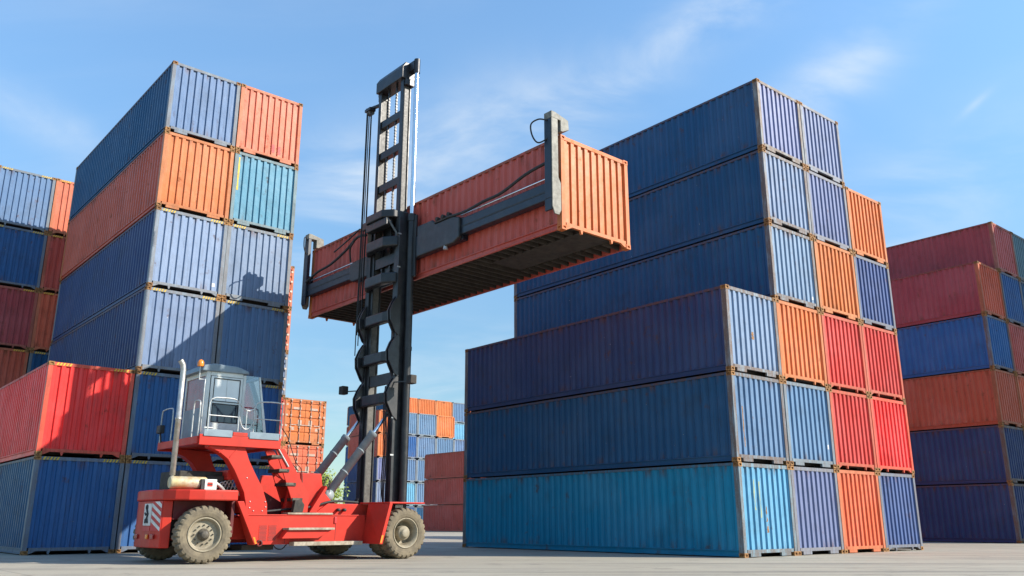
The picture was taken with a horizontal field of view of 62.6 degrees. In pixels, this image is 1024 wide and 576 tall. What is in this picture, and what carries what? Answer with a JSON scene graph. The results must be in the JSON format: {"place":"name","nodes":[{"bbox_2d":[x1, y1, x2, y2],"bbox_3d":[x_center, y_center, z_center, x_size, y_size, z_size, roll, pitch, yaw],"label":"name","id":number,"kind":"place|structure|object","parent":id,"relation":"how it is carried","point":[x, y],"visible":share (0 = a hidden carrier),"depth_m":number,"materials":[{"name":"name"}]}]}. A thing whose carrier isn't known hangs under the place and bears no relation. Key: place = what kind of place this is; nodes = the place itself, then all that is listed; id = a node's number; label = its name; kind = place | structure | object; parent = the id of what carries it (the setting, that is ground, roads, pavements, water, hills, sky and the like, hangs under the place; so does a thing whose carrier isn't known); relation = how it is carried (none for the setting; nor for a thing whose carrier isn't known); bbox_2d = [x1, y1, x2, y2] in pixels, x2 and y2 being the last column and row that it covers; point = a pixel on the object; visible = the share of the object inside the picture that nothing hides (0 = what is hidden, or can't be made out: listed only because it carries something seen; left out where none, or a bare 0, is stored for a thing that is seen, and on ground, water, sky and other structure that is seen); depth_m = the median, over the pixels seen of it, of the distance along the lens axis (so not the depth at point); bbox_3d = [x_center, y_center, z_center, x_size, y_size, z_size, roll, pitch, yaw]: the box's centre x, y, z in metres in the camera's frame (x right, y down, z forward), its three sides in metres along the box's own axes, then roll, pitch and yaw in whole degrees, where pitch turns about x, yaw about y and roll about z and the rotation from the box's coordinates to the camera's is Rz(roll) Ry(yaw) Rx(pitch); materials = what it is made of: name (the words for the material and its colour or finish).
{"place":"outdoors","nodes":[
{"label":"outdoors","id":0,"kind":"place"},
{"bbox_2d":[0,531,1023,575],"bbox_3d":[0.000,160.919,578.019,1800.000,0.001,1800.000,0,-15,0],"label":"ground","id":1,"kind":"structure","parent":0,"point":[442,553],"depth_m":18.91,"materials":[{"name":"concrete"}]},
{"bbox_2d":[0,455,124,555],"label":"shipping container","id":2,"kind":"object","parent":1,"relation":"on","point":[48,504],"visible":1,"depth_m":24.55,"materials":[{"name":"metal"}]},
{"bbox_2d":[0,361,135,463],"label":"shipping container","id":3,"kind":"object","parent":2,"relation":"on","point":[54,409],"visible":0.81,"depth_m":25.38,"materials":[{"name":"metal"}]},
{"bbox_2d":[114,459,192,552],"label":"shipping container","id":4,"kind":"object","parent":1,"relation":"on","point":[139,475],"visible":0.18,"depth_m":25.55,"materials":[{"name":"metal"}]},
{"bbox_2d":[125,370,210,461],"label":"shipping container","id":5,"kind":"object","parent":4,"relation":"on","point":[154,395],"visible":0.23,"depth_m":26.40,"materials":[{"name":"metal"}]},
{"bbox_2d":[47,286,220,374],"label":"shipping container","id":6,"kind":"object","parent":5,"relation":"on","point":[152,329],"visible":0.52,"depth_m":27.80,"materials":[{"name":"metal"}]},
{"bbox_2d":[51,206,228,342],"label":"shipping container","id":7,"kind":"object","parent":6,"relation":"on","point":[164,248],"visible":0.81,"depth_m":28.73,"materials":[{"name":"metal"}]},
{"bbox_2d":[59,130,234,281],"bbox_3d":[-14.793,-2.603,33.366,2.444,2.726,12.196,13,-20,-39],"label":"shipping container","id":8,"kind":"object","parent":7,"relation":"on","point":[167,169],"visible":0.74,"depth_m":29.46,"materials":[{"name":"metal"}]},
{"bbox_2d":[68,60,240,221],"bbox_3d":[-14.795,-5.193,34.093,2.444,2.626,12.196,13,-20,-39],"label":"shipping container","id":9,"kind":"object","parent":8,"relation":"on","point":[177,97],"visible":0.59,"depth_m":30.18,"materials":[{"name":"metal"}]},
{"bbox_2d":[213,464,271,547],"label":"shipping container","id":10,"kind":"object","parent":1,"relation":"on","point":[259,471],"visible":0.05,"depth_m":28.23,"materials":[{"name":"metal"}]},
{"bbox_2d":[210,384,282,465],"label":"shipping container","id":11,"kind":"object","parent":10,"relation":"on","point":[271,393],"visible":0.09,"depth_m":28.98,"materials":[{"name":"metal"}]},
{"bbox_2d":[215,299,287,385],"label":"shipping container","id":12,"kind":"object","parent":11,"relation":"on","point":[251,339],"visible":0.25,"depth_m":29.10,"materials":[{"name":"metal"}]},
{"bbox_2d":[221,222,292,309],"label":"shipping container","id":13,"kind":"object","parent":12,"relation":"on","point":[257,267],"visible":0.42,"depth_m":29.75,"materials":[{"name":"metal"}]},
{"bbox_2d":[228,150,298,236],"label":"shipping container","id":14,"kind":"object","parent":13,"relation":"on","point":[263,194],"visible":0.3,"depth_m":30.48,"materials":[{"name":"metal"}]},
{"bbox_2d":[235,83,302,167],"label":"shipping container","id":15,"kind":"object","parent":14,"relation":"on","point":[268,126],"visible":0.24,"depth_m":31.19,"materials":[{"name":"metal"}]},
{"bbox_2d":[322,468,348,503],"bbox_3d":[-15.192,16.014,64.087,5.051,5.160,5.466,7,-17,-25],"label":"tree","id":16,"kind":"object","parent":1,"relation":"on","point":[324,475],"visible":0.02,"depth_m":63.62,"materials":[{"name":"green plant"}]},
{"bbox_2d":[133,58,568,563],"bbox_3d":[-5.224,-0.462,22.350,6.759,14.638,12.400,13,-20,-39],"label":"container handler","id":17,"kind":"object","parent":1,"relation":"on","point":[189,516],"visible":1,"depth_m":21.35,"materials":[{"name":"metal"}]},
{"bbox_2d":[308,134,630,325],"bbox_3d":[-1.971,-1.140,25.497,2.466,2.440,12.314,13,-20,-40],"label":"shipping container","id":18,"kind":"object","parent":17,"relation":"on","point":[589,222],"visible":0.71,"depth_m":22.22,"materials":[{"name":"metal"}]},
{"bbox_2d":[414,506,422,519],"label":"shipping container","id":19,"kind":"object","parent":1,"relation":"on","point":[419,510],"visible":0.09,"depth_m":89.06,"materials":[{"name":"metal"}]},
{"bbox_2d":[414,483,424,506],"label":"shipping container","id":20,"kind":"object","parent":19,"relation":"on","point":[419,492],"visible":0.2,"depth_m":89.54,"materials":[{"name":"metal"}]},
{"bbox_2d":[412,459,427,482],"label":"shipping container","id":21,"kind":"object","parent":20,"relation":"on","point":[420,478],"visible":0.25,"depth_m":90.16,"materials":[{"name":"metal"}]},
{"bbox_2d":[416,436,435,459],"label":"shipping container","id":22,"kind":"object","parent":21,"relation":"on","point":[426,445],"visible":0.3,"depth_m":91.21,"materials":[{"name":"metal"}]},
{"bbox_2d":[417,413,436,436],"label":"shipping container","id":23,"kind":"object","parent":22,"relation":"on","point":[427,423],"visible":0.34,"depth_m":91.90,"materials":[{"name":"metal"}]},
{"bbox_2d":[423,504,462,530],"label":"shipping container","id":24,"kind":"object","parent":1,"relation":"on","point":[442,517],"visible":0.33,"depth_m":80.01,"materials":[{"name":"metal"}]},
{"bbox_2d":[424,477,474,504],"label":"shipping container","id":25,"kind":"object","parent":24,"relation":"on","point":[447,491],"visible":0.43,"depth_m":80.74,"materials":[{"name":"metal"}]},
{"bbox_2d":[424,451,463,479],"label":"shipping container","id":26,"kind":"object","parent":25,"relation":"on","point":[444,465],"visible":0.38,"depth_m":81.33,"materials":[{"name":"metal"}]},
{"bbox_2d":[462,462,797,557],"bbox_3d":[3.027,7.230,27.257,2.444,2.432,12.196,13,-20,-38],"label":"shipping container","id":27,"kind":"object","parent":1,"relation":"on","point":[740,509],"visible":0.99,"depth_m":24.57,"materials":[{"name":"metal"}]},
{"bbox_2d":[463,371,789,478],"bbox_3d":[3.026,4.881,27.940,2.444,2.432,12.196,12,-20,-38],"label":"shipping container","id":28,"kind":"object","parent":27,"relation":"on","point":[726,417],"visible":0.93,"depth_m":25.28,"materials":[{"name":"metal"}]},
{"bbox_2d":[464,284,782,412],"bbox_3d":[3.019,2.516,28.564,2.444,2.432,12.196,13,-20,-38],"label":"shipping container","id":29,"kind":"object","parent":28,"relation":"on","point":[721,328],"visible":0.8,"depth_m":25.93,"materials":[{"name":"metal"}]},
{"bbox_2d":[790,466,844,555],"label":"shipping container","id":30,"kind":"object","parent":1,"relation":"on","point":[817,513],"visible":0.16,"depth_m":24.32,"materials":[{"name":"metal"}]},
{"bbox_2d":[782,380,836,468],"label":"shipping container","id":31,"kind":"object","parent":30,"relation":"on","point":[810,440],"visible":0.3,"depth_m":24.95,"materials":[{"name":"metal"}]},
{"bbox_2d":[776,299,827,387],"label":"shipping container","id":32,"kind":"object","parent":31,"relation":"on","point":[801,346],"visible":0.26,"depth_m":25.61,"materials":[{"name":"metal"}]},
{"bbox_2d":[514,221,819,337],"bbox_3d":[4.911,0.589,30.770,2.444,2.432,12.196,12,-20,-38],"label":"shipping container","id":33,"kind":"object","parent":32,"relation":"on","point":[769,259],"visible":0.69,"depth_m":27.84,"materials":[{"name":"metal"}]},
{"bbox_2d":[514,148,812,298],"bbox_3d":[4.908,-1.774,31.405,2.444,2.432,12.196,12,-20,-38],"label":"shipping container","id":34,"kind":"object","parent":33,"relation":"on","point":[757,187],"visible":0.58,"depth_m":27.80,"materials":[{"name":"metal"}]},
{"bbox_2d":[599,78,805,198],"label":"shipping container","id":35,"kind":"object","parent":34,"relation":"on","point":[753,115],"visible":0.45,"depth_m":28.24,"materials":[{"name":"metal"}]},
{"bbox_2d":[836,469,886,553],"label":"shipping container","id":36,"kind":"object","parent":1,"relation":"on","point":[861,512],"visible":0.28,"depth_m":25.81,"materials":[{"name":"metal"}]},
{"bbox_2d":[823,388,877,471],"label":"shipping container","id":37,"kind":"object","parent":36,"relation":"on","point":[853,437],"visible":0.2,"depth_m":26.49,"materials":[{"name":"metal"}]},
{"bbox_2d":[820,311,868,394],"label":"shipping container","id":38,"kind":"object","parent":37,"relation":"on","point":[844,355],"visible":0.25,"depth_m":27.14,"materials":[{"name":"metal"}]},
{"bbox_2d":[813,238,860,321],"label":"shipping container","id":39,"kind":"object","parent":38,"relation":"on","point":[836,282],"visible":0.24,"depth_m":27.77,"materials":[{"name":"metal"}]},
{"bbox_2d":[806,168,851,251],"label":"shipping container","id":40,"kind":"object","parent":39,"relation":"on","point":[828,211],"visible":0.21,"depth_m":28.45,"materials":[{"name":"metal"}]},
{"bbox_2d":[799,101,844,185],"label":"shipping container","id":41,"kind":"object","parent":40,"relation":"on","point":[821,145],"visible":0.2,"depth_m":29.08,"materials":[{"name":"metal"}]},
{"bbox_2d":[878,472,923,551],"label":"shipping container","id":42,"kind":"object","parent":1,"relation":"on","point":[900,513],"visible":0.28,"depth_m":27.35,"materials":[{"name":"metal"}]},
{"bbox_2d":[866,395,914,473],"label":"shipping container","id":43,"kind":"object","parent":42,"relation":"on","point":[892,441],"visible":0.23,"depth_m":28.00,"materials":[{"name":"metal"}]},
{"bbox_2d":[861,322,904,401],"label":"shipping container","id":44,"kind":"object","parent":43,"relation":"on","point":[882,364],"visible":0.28,"depth_m":28.65,"materials":[{"name":"metal"}]},
{"bbox_2d":[853,253,896,331],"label":"shipping container","id":45,"kind":"object","parent":44,"relation":"on","point":[874,294],"visible":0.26,"depth_m":29.31,"materials":[{"name":"metal"}]},
{"bbox_2d":[845,186,888,265],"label":"shipping container","id":46,"kind":"object","parent":45,"relation":"on","point":[866,229],"visible":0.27,"depth_m":29.95,"materials":[{"name":"metal"}]},
{"bbox_2d":[916,483,1023,542],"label":"shipping container","id":47,"kind":"object","parent":1,"relation":"on","point":[975,513],"visible":0.41,"depth_m":37.63,"materials":[{"name":"metal"}]},
{"bbox_2d":[909,424,1023,485],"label":"shipping container","id":48,"kind":"object","parent":47,"relation":"on","point":[993,454],"visible":0.4,"depth_m":38.26,"materials":[{"name":"metal"}]},
{"bbox_2d":[903,368,1023,431],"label":"shipping container","id":49,"kind":"object","parent":48,"relation":"on","point":[984,397],"visible":0.4,"depth_m":38.91,"materials":[{"name":"metal"}]},
{"bbox_2d":[897,313,1015,379],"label":"shipping container","id":50,"kind":"object","parent":49,"relation":"on","point":[973,343],"visible":0.42,"depth_m":39.59,"materials":[{"name":"metal"}]},
{"bbox_2d":[890,261,1006,328],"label":"shipping container","id":51,"kind":"object","parent":50,"relation":"on","point":[974,288],"visible":0.41,"depth_m":40.25,"materials":[{"name":"metal"}]},
{"bbox_2d":[0,0,1023,503],"label":"sky","id":52,"kind":"structure","parent":0,"point":[925,98],"materials":[{"name":"blue"}]},
{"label":"shipping container","id":53,"kind":"object","parent":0,"visible":0},
{"bbox_2d":[436,438,453,453],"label":"shipping container","id":54,"kind":"object","parent":53,"relation":"on","point":[444,445],"visible":0.28,"depth_m":92.88,"materials":[{"name":"metal"}]},
{"bbox_2d":[435,415,454,438],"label":"shipping container","id":55,"kind":"object","parent":54,"relation":"on","point":[445,425],"visible":0.3,"depth_m":93.47,"materials":[{"name":"metal"}]},
{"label":"shipping container","id":56,"kind":"object","parent":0,"visible":0},
{"bbox_2d":[453,439,463,451],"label":"shipping container","id":57,"kind":"object","parent":56,"relation":"on","point":[458,444],"visible":0.13,"depth_m":94.15,"materials":[{"name":"metal"}]},
{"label":"shipping container","id":58,"kind":"object","parent":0,"visible":0},
{"bbox_2d":[347,397,418,425],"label":"shipping container","id":59,"kind":"object","parent":58,"relation":"on","point":[413,408],"visible":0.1,"depth_m":99.43,"materials":[{"name":"metal"}]},
{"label":"shipping container","id":60,"kind":"object","parent":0,"visible":0},
{"bbox_2d":[418,399,435,414],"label":"shipping container","id":61,"kind":"object","parent":60,"relation":"on","point":[426,406],"visible":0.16,"depth_m":100.22,"materials":[{"name":"metal"}]},
{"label":"shipping container","id":62,"kind":"object","parent":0,"visible":0},
{"bbox_2d":[436,401,451,416],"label":"shipping container","id":63,"kind":"object","parent":62,"relation":"on","point":[443,408],"visible":0.18,"depth_m":101.81,"materials":[{"name":"metal"}]},
{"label":"shipping container","id":64,"kind":"object","parent":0,"visible":0},
{"bbox_2d":[453,423,464,439],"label":"shipping container","id":65,"kind":"object","parent":64,"relation":"on","point":[458,430],"visible":0.09,"depth_m":102.59,"materials":[{"name":"metal"}]},
{"bbox_2d":[452,402,464,423],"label":"shipping container","id":66,"kind":"object","parent":65,"relation":"on","point":[458,412],"visible":0.1,"depth_m":103.13,"materials":[{"name":"metal"}]},
{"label":"shipping container","id":67,"kind":"object","parent":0,"visible":0},
{"bbox_2d":[0,347,28,387],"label":"shipping container","id":68,"kind":"object","parent":67,"relation":"on","point":[13,364],"visible":0.48,"depth_m":37.30,"materials":[{"name":"metal"}]},
{"bbox_2d":[0,285,38,349],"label":"shipping container","id":69,"kind":"object","parent":68,"relation":"on","point":[17,310],"visible":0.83,"depth_m":37.81,"materials":[{"name":"metal"}]},
{"bbox_2d":[0,224,47,290],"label":"shipping container","id":70,"kind":"object","parent":69,"relation":"on","point":[22,252],"visible":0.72,"depth_m":38.42,"materials":[{"name":"metal"}]},
{"bbox_2d":[0,165,55,232],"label":"shipping container","id":71,"kind":"object","parent":70,"relation":"on","point":[26,200],"visible":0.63,"depth_m":39.04,"materials":[{"name":"metal"}]},
{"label":"shipping container","id":72,"kind":"object","parent":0,"visible":0},
{"bbox_2d":[26,350,48,373],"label":"shipping container","id":73,"kind":"object","parent":72,"relation":"on","point":[36,359],"visible":0.08,"depth_m":37.96,"materials":[{"name":"metal"}]},
{"bbox_2d":[29,291,57,352],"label":"shipping container","id":74,"kind":"object","parent":73,"relation":"on","point":[42,332],"visible":0.31,"depth_m":38.49,"materials":[{"name":"metal"}]},
{"bbox_2d":[39,233,65,293],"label":"shipping container","id":75,"kind":"object","parent":74,"relation":"on","point":[52,265],"visible":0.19,"depth_m":39.21,"materials":[{"name":"metal"}]},
{"bbox_2d":[48,178,73,236],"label":"shipping container","id":76,"kind":"object","parent":75,"relation":"on","point":[61,207],"visible":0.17,"depth_m":39.95,"materials":[{"name":"metal"}]},
{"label":"shipping container","id":77,"kind":"object","parent":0,"visible":0},
{"bbox_2d":[1016,374,1023,423],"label":"shipping container","id":78,"kind":"object","parent":77,"relation":"on","point":[1020,381],"visible":0.09,"depth_m":39.45,"materials":[{"name":"metal"}]},
{"bbox_2d":[1007,321,1023,375],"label":"shipping container","id":79,"kind":"object","parent":78,"relation":"on","point":[1016,333],"visible":0.16,"depth_m":40.33,"materials":[{"name":"metal"}]},
{"bbox_2d":[999,270,1023,326],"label":"shipping container","id":80,"kind":"object","parent":79,"relation":"on","point":[1012,297],"visible":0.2,"depth_m":41.24,"materials":[{"name":"metal"}]},
{"bbox_2d":[886,221,1018,279],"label":"shipping container","id":81,"kind":"object","parent":80,"relation":"on","point":[990,244],"visible":0.38,"depth_m":42.66,"materials":[{"name":"metal"}]},
{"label":"shipping container","id":82,"kind":"object","parent":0,"visible":0},
{"bbox_2d":[1020,280,1023,302],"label":"shipping container","id":83,"kind":"object","parent":82,"relation":"on","point":[1022,285],"visible":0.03,"depth_m":42.45,"materials":[{"name":"metal"}]},
{"bbox_2d":[1011,232,1023,281],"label":"shipping container","id":84,"kind":"object","parent":83,"relation":"on","point":[1018,243],"visible":0.13,"depth_m":43.13,"materials":[{"name":"metal"}]},
{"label":"shipping container","id":85,"kind":"object","parent":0,"visible":0},
{"bbox_2d":[279,397,285,442],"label":"shipping container","id":86,"kind":"object","parent":85,"relation":"on","point":[283,400],"visible":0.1,"depth_m":44.90,"materials":[{"name":"metal"}]},
{"bbox_2d":[282,352,288,396],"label":"shipping container","id":87,"kind":"object","parent":86,"relation":"on","point":[285,374],"visible":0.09,"depth_m":45.49,"materials":[{"name":"metal"}]},
{"bbox_2d":[282,354,286,392],"bbox_3d":[-12.655,4.534,45.176,1.158,2.112,0.066,13,-20,-39],"label":"door","id":88,"kind":"structure","parent":87,"relation":"in","point":[285,354],"depth_m":45.47,"materials":[{"name":"paint"}]},
{"bbox_2d":[285,308,291,351],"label":"shipping container","id":89,"kind":"object","parent":87,"relation":"on","point":[288,330],"visible":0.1,"depth_m":46.14,"materials":[{"name":"metal"}]},
{"bbox_2d":[285,311,289,347],"bbox_3d":[-12.656,2.178,45.834,1.158,2.112,0.066,13,-20,-39],"label":"door","id":90,"kind":"structure","parent":89,"relation":"in","point":[288,311],"depth_m":46.12,"materials":[{"name":"paint"}]},
{"bbox_2d":[288,266,294,308],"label":"shipping container","id":91,"kind":"object","parent":89,"relation":"on","point":[291,287],"visible":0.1,"depth_m":46.80,"materials":[{"name":"metal"}]},
{"bbox_2d":[288,268,293,304],"bbox_3d":[-12.659,-0.175,46.500,1.158,2.112,0.066,13,-20,-39],"label":"door","id":92,"kind":"structure","parent":91,"relation":"in","point":[289,300],"depth_m":46.77,"materials":[{"name":"paint"}]},
{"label":"shipping container","id":93,"kind":"object","parent":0,"visible":0},
{"bbox_2d":[282,443,323,472],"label":"shipping container","id":94,"kind":"object","parent":93,"relation":"on","point":[308,458],"visible":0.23,"depth_m":45.31,"materials":[{"name":"metal"}]},
{"bbox_2d":[284,445,302,472],"bbox_3d":[-11.673,9.485,44.677,1.173,2.277,0.090,13,-20,-39],"label":"door","id":95,"kind":"structure","parent":94,"relation":"in","point":[297,451],"depth_m":44.95,"materials":[{"name":"paint"}]},
{"bbox_2d":[283,397,326,445],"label":"shipping container","id":96,"kind":"object","parent":94,"relation":"on","point":[304,421],"visible":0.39,"depth_m":45.72,"materials":[{"name":"metal"}]},
{"bbox_2d":[284,399,305,441],"bbox_3d":[-11.660,7.129,45.333,1.173,2.277,0.090,13,-20,-39],"label":"door","id":97,"kind":"structure","parent":96,"relation":"in","point":[295,422],"depth_m":45.36,"materials":[{"name":"paint"}]},
{"bbox_2d":[304,401,325,443],"bbox_3d":[-10.777,7.332,46.069,1.173,2.277,0.090,13,-20,-39],"label":"door","id":98,"kind":"structure","parent":96,"relation":"in","point":[314,417],"depth_m":46.05,"materials":[{"name":"paint"}]},
{"bbox_2d":[302,446,322,472],"bbox_3d":[-10.790,9.688,45.412,1.173,2.277,0.090,13,-20,-39],"label":"door","id":99,"kind":"structure","parent":94,"relation":"in","point":[311,461],"depth_m":45.49,"materials":[{"name":"paint"}]},
{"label":"shipping container","id":100,"kind":"object","parent":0,"visible":0},
{"bbox_2d":[345,481,384,503],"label":"shipping container","id":101,"kind":"object","parent":100,"relation":"on","point":[376,494],"visible":0.2,"depth_m":86.76,"materials":[{"name":"metal"}]},
{"bbox_2d":[346,457,385,482],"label":"shipping container","id":102,"kind":"object","parent":101,"relation":"on","point":[352,475],"visible":0.3,"depth_m":87.23,"materials":[{"name":"metal"}]},
{"bbox_2d":[348,433,385,458],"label":"shipping container","id":103,"kind":"object","parent":102,"relation":"on","point":[353,446],"visible":0.3,"depth_m":87.89,"materials":[{"name":"metal"}]},
{"bbox_2d":[349,410,387,436],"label":"shipping container","id":104,"kind":"object","parent":103,"relation":"on","point":[353,419],"visible":0.23,"depth_m":90.68,"materials":[{"name":"metal"}]},
{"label":"shipping container","id":105,"kind":"object","parent":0,"visible":0},
{"bbox_2d":[406,482,415,505],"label":"shipping container","id":106,"kind":"object","parent":105,"relation":"on","point":[411,491],"visible":0.18,"depth_m":88.86,"materials":[{"name":"metal"}]},
{"bbox_2d":[407,459,416,481],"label":"shipping container","id":107,"kind":"object","parent":106,"relation":"on","point":[411,470],"visible":0.15,"depth_m":89.44,"materials":[{"name":"metal"}]},
{"bbox_2d":[408,435,417,458],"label":"shipping container","id":108,"kind":"object","parent":107,"relation":"on","point":[412,447],"visible":0.14,"depth_m":90.11,"materials":[{"name":"metal"}]},
{"bbox_2d":[409,412,417,435],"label":"shipping container","id":109,"kind":"object","parent":108,"relation":"on","point":[413,424],"visible":0.17,"depth_m":90.80,"materials":[{"name":"metal"}]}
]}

